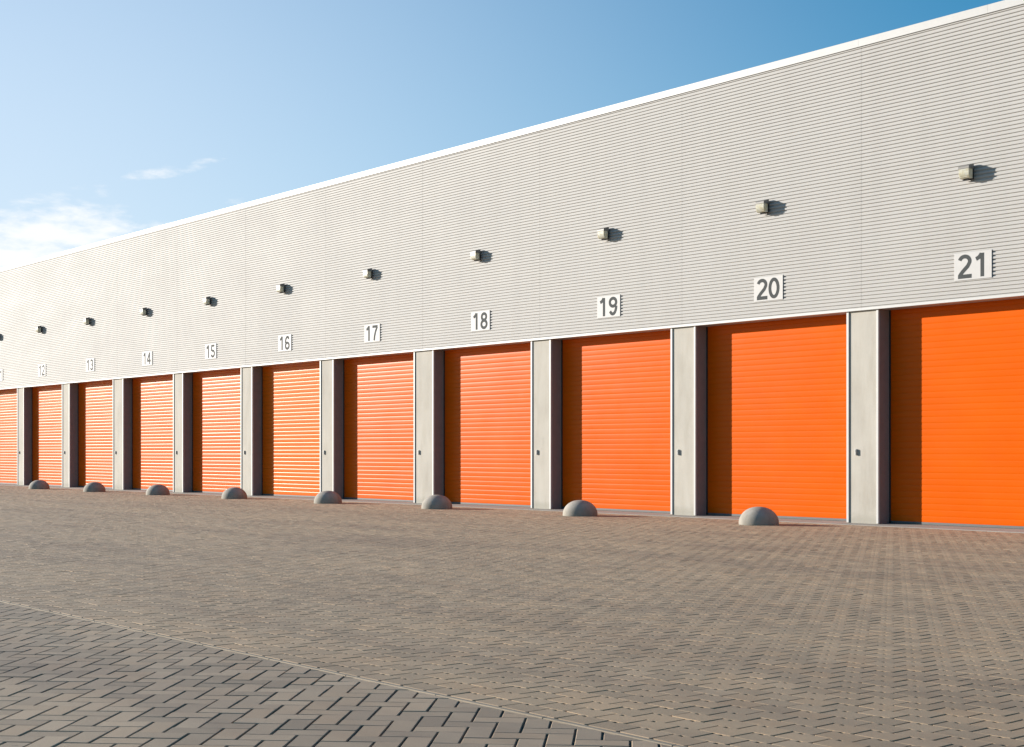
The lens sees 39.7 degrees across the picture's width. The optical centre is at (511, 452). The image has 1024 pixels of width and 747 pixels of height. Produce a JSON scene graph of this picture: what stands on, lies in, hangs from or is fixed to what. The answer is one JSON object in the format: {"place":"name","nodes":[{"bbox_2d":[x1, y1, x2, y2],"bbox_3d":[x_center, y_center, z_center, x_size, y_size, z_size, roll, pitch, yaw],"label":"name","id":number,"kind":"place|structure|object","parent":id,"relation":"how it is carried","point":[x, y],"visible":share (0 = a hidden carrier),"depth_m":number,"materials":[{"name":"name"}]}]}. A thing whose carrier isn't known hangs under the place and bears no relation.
{"place":"outdoors","nodes":[
{"label":"outdoors","id":0,"kind":"place"},
{"bbox_2d":[0,602,670,746],"bbox_3d":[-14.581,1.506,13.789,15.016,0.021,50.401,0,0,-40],"label":"herringbone pavement","id":1,"kind":"structure","parent":0,"point":[74,682],"depth_m":8.48,"materials":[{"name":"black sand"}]},
{"bbox_2d":[0,0,1002,267],"label":"sky","id":2,"kind":"structure","parent":0,"point":[118,118],"materials":[{"name":"blue"}]},
{"bbox_2d":[0,485,1023,746],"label":"pavement","id":3,"kind":"structure","parent":0,"point":[684,631],"depth_m":14.11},
{"bbox_2d":[29,480,49,488],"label":"concrete dome","id":4,"kind":"structure","parent":3,"relation":"on","point":[38,484],"depth_m":58.65,"materials":[{"name":"grey concrete"}]},
{"bbox_2d":[83,482,105,491],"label":"concrete dome","id":5,"kind":"structure","parent":3,"relation":"on","point":[94,487],"depth_m":54.50,"materials":[{"name":"grey concrete"}]},
{"bbox_2d":[146,484,169,494],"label":"concrete dome","id":6,"kind":"structure","parent":3,"relation":"on","point":[157,489],"depth_m":50.40,"materials":[{"name":"grey concrete"}]},
{"bbox_2d":[221,487,246,498],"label":"concrete dome","id":7,"kind":"structure","parent":3,"relation":"on","point":[234,493],"depth_m":46.20,"materials":[{"name":"grey concrete"}]},
{"bbox_2d":[314,491,341,503],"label":"concrete dome","id":8,"kind":"structure","parent":3,"relation":"on","point":[327,497],"depth_m":41.93,"materials":[{"name":"grey concrete"}]},
{"bbox_2d":[421,495,451,508],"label":"concrete dome","id":9,"kind":"structure","parent":3,"relation":"on","point":[436,502],"depth_m":37.85,"materials":[{"name":"grey concrete"}]},
{"bbox_2d":[563,500,597,516],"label":"concrete dome","id":10,"kind":"structure","parent":3,"relation":"on","point":[578,508],"depth_m":33.55,"materials":[{"name":"grey concrete"}]},
{"bbox_2d":[739,507,778,525],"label":"concrete dome","id":11,"kind":"structure","parent":3,"relation":"on","point":[759,516],"depth_m":29.38,"materials":[{"name":"grey concrete"}]},
{"label":"ground","id":12,"kind":"structure","parent":0,"visible":0},
{"bbox_2d":[0,600,685,746],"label":"edging strip","id":13,"kind":"object","parent":12,"relation":"on","point":[493,706],"visible":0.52,"depth_m":9.12,"materials":[{"name":"concrete"}]},
{"bbox_2d":[0,484,1023,532],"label":"threshold slab","id":14,"kind":"structure","parent":12,"relation":"on","point":[780,519],"depth_m":34.09,"materials":[{"name":"concrete"}]},
{"bbox_2d":[0,0,1023,528],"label":"warehouse","id":15,"kind":"structure","parent":12,"relation":"on","point":[884,344],"depth_m":35.57,"materials":[{"name":"metal"}]},
{"bbox_2d":[0,369,2,380],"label":"number sign","id":16,"kind":"object","parent":15,"relation":"attached to","point":[1,374],"visible":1,"depth_m":66.64,"materials":[{"name":"white plastic"}]},
{"bbox_2d":[0,389,16,483],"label":"roller door","id":17,"kind":"structure","parent":15,"relation":"in","point":[8,398],"depth_m":67.15,"materials":[{"name":"orange paint"}]},
{"bbox_2d":[36,326,41,332],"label":"wall lamp","id":18,"kind":"object","parent":15,"relation":"attached to","point":[38,329],"visible":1,"depth_m":62.89,"materials":[{"name":"beige plastic"}]},
{"bbox_2d":[38,364,45,376],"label":"number sign","id":19,"kind":"object","parent":15,"relation":"attached to","point":[41,370],"visible":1,"depth_m":63.01,"materials":[{"name":"white plastic"}]},
{"bbox_2d":[32,385,61,485],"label":"roller door","id":20,"kind":"structure","parent":15,"relation":"in","point":[47,400],"depth_m":63.61,"materials":[{"name":"orange paint"}]},
{"bbox_2d":[83,317,89,324],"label":"wall lamp","id":21,"kind":"object","parent":15,"relation":"attached to","point":[86,321],"visible":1,"depth_m":59.01,"materials":[{"name":"beige plastic"}]},
{"bbox_2d":[86,358,93,371],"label":"number sign","id":22,"kind":"object","parent":15,"relation":"attached to","point":[89,364],"visible":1,"depth_m":59.09,"materials":[{"name":"white plastic"}]},
{"bbox_2d":[78,380,112,488],"bbox_3d":[-17.278,-0.767,59.446,0.082,4.483,4.295,0,0,-40],"label":"roller door","id":23,"kind":"structure","parent":15,"relation":"in","point":[95,399],"depth_m":59.73,"materials":[{"name":"orange paint"}]},
{"bbox_2d":[140,307,146,315],"bbox_3d":[-14.302,-5.489,55.069,0.225,0.312,0.236,0,0,-40],"label":"wall lamp","id":24,"kind":"object","parent":15,"relation":"attached to","point":[143,311],"visible":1,"depth_m":54.99,"materials":[{"name":"beige plastic"}]},
{"bbox_2d":[142,351,151,365],"bbox_3d":[-14.177,-3.665,55.077,0.016,0.540,0.820,0,0,-40],"label":"number sign","id":25,"kind":"object","parent":15,"relation":"attached to","point":[146,358],"visible":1,"depth_m":55.10,"materials":[{"name":"white plastic"}]},
{"bbox_2d":[132,375,172,490],"bbox_3d":[-13.874,-0.767,55.432,0.082,4.483,4.295,0,0,-40],"label":"roller door","id":26,"kind":"structure","parent":15,"relation":"in","point":[152,397],"depth_m":55.70,"materials":[{"name":"orange paint"}]},
{"bbox_2d":[203,296,210,304],"bbox_3d":[-11.004,-5.489,51.182,0.225,0.312,0.236,0,0,-40],"label":"wall lamp","id":27,"kind":"object","parent":15,"relation":"attached to","point":[206,300],"visible":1,"depth_m":51.11,"materials":[{"name":"beige plastic"}]},
{"bbox_2d":[205,343,215,358],"bbox_3d":[-10.878,-3.665,51.190,0.015,0.540,0.820,0,0,-40],"label":"number sign","id":28,"kind":"object","parent":15,"relation":"attached to","point":[210,351],"visible":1,"depth_m":51.19,"materials":[{"name":"white plastic"}]},
{"bbox_2d":[192,369,240,492],"bbox_3d":[-10.576,-0.767,51.545,0.082,4.483,4.295,0,0,-40],"label":"roller door","id":29,"kind":"structure","parent":15,"relation":"in","point":[216,395],"depth_m":51.77,"materials":[{"name":"orange paint"}]},
{"bbox_2d":[276,284,284,292],"bbox_3d":[-7.706,-5.489,47.294,0.225,0.312,0.236,0,0,-40],"label":"wall lamp","id":30,"kind":"object","parent":15,"relation":"attached to","point":[280,288],"visible":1,"depth_m":47.22,"materials":[{"name":"beige plastic"}]},
{"bbox_2d":[278,334,290,351],"bbox_3d":[-7.580,-3.665,47.302,0.015,0.540,0.820,0,0,-40],"label":"number sign","id":31,"kind":"object","parent":15,"relation":"attached to","point":[284,342],"visible":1,"depth_m":47.31,"materials":[{"name":"white plastic"}]},
{"bbox_2d":[262,362,319,497],"bbox_3d":[-7.278,-0.767,47.657,0.082,4.483,4.295,0,0,-40],"label":"roller door","id":32,"kind":"structure","parent":15,"relation":"in","point":[291,392],"depth_m":47.82,"materials":[{"name":"orange paint"}]},
{"bbox_2d":[363,268,372,278],"bbox_3d":[-4.408,-5.489,43.407,0.225,0.312,0.236,0,0,-40],"label":"wall lamp","id":33,"kind":"object","parent":15,"relation":"attached to","point":[367,273],"visible":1,"depth_m":43.34,"materials":[{"name":"beige plastic"}]},
{"bbox_2d":[364,323,379,342],"bbox_3d":[-4.282,-3.665,43.415,0.015,0.540,0.820,0,0,-40],"label":"number sign","id":34,"kind":"object","parent":15,"relation":"attached to","point":[371,332],"visible":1,"depth_m":43.39,"materials":[{"name":"white plastic"}]},
{"bbox_2d":[343,353,413,501],"bbox_3d":[-3.980,-0.767,43.770,0.082,4.483,4.295,0,0,-40],"label":"roller door","id":35,"kind":"structure","parent":15,"relation":"in","point":[378,392],"depth_m":43.89,"materials":[{"name":"orange paint"}]},
{"bbox_2d":[470,250,480,260],"bbox_3d":[-1.003,-5.489,39.393,0.225,0.312,0.236,0,0,-40],"label":"wall lamp","id":36,"kind":"object","parent":15,"relation":"attached to","point":[475,255],"visible":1,"depth_m":39.31,"materials":[{"name":"beige plastic"}]},
{"bbox_2d":[471,310,489,331],"bbox_3d":[-0.878,-3.665,39.401,0.015,0.540,0.820,0,0,-40],"label":"number sign","id":37,"kind":"object","parent":15,"relation":"attached to","point":[480,320],"visible":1,"depth_m":39.39,"materials":[{"name":"white plastic"}]},
{"bbox_2d":[444,343,530,506],"bbox_3d":[-0.575,-0.767,39.757,0.082,4.483,4.295,0,0,-40],"label":"roller door","id":38,"kind":"structure","parent":15,"relation":"in","point":[487,390],"depth_m":39.83,"materials":[{"name":"orange paint"}]},
{"bbox_2d":[597,227,608,240],"bbox_3d":[2.295,-5.489,35.506,0.225,0.312,0.236,0,0,-40],"label":"wall lamp","id":39,"kind":"object","parent":15,"relation":"attached to","point":[603,233],"visible":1,"depth_m":35.44,"materials":[{"name":"beige plastic"}]},
{"bbox_2d":[597,294,619,318],"bbox_3d":[2.420,-3.665,35.514,0.015,0.540,0.820,0,0,-40],"label":"number sign","id":40,"kind":"object","parent":15,"relation":"attached to","point":[608,306],"visible":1,"depth_m":35.51,"materials":[{"name":"white plastic"}]},
{"bbox_2d":[561,330,670,512],"bbox_3d":[2.723,-0.767,35.869,0.082,4.483,4.295,0,0,-40],"label":"roller door","id":41,"kind":"structure","parent":15,"relation":"in","point":[616,389],"depth_m":35.90,"materials":[{"name":"orange paint"}]},
{"bbox_2d":[755,199,768,214],"bbox_3d":[5.593,-5.489,31.618,0.225,0.312,0.236,0,0,-40],"label":"wall lamp","id":42,"kind":"object","parent":15,"relation":"attached to","point":[762,206],"visible":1,"depth_m":31.55,"materials":[{"name":"beige plastic"}]},
{"bbox_2d":[754,275,782,301],"bbox_3d":[5.718,-3.665,31.626,0.015,0.540,0.820,0,0,-40],"label":"number sign","id":43,"kind":"object","parent":15,"relation":"attached to","point":[769,288],"visible":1,"depth_m":31.62,"materials":[{"name":"white plastic"}]},
{"bbox_2d":[706,314,845,520],"bbox_3d":[6.021,-0.767,31.982,0.082,4.483,4.295,0,0,-40],"label":"roller door","id":44,"kind":"structure","parent":15,"relation":"in","point":[776,390],"depth_m":31.96,"materials":[{"name":"orange paint"}]},
{"bbox_2d":[889,298,1023,528],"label":"roller door","id":45,"kind":"structure","parent":15,"relation":"in","point":[956,371],"depth_m":28.50,"materials":[{"name":"orange paint"}]},
{"bbox_2d":[958,164,973,180],"bbox_3d":[8.891,-5.489,27.731,0.225,0.312,0.236,0,0,-40],"label":"wall lamp","id":46,"kind":"object","parent":15,"relation":"attached to","point":[966,172],"visible":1,"depth_m":27.66,"materials":[{"name":"beige plastic"}]},
{"bbox_2d":[954,249,991,280],"bbox_3d":[9.017,-3.665,27.739,0.015,0.540,0.820,0,0,-40],"label":"number sign","id":47,"kind":"object","parent":15,"relation":"attached to","point":[972,265],"visible":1,"depth_m":27.72,"materials":[{"name":"white plastic"}]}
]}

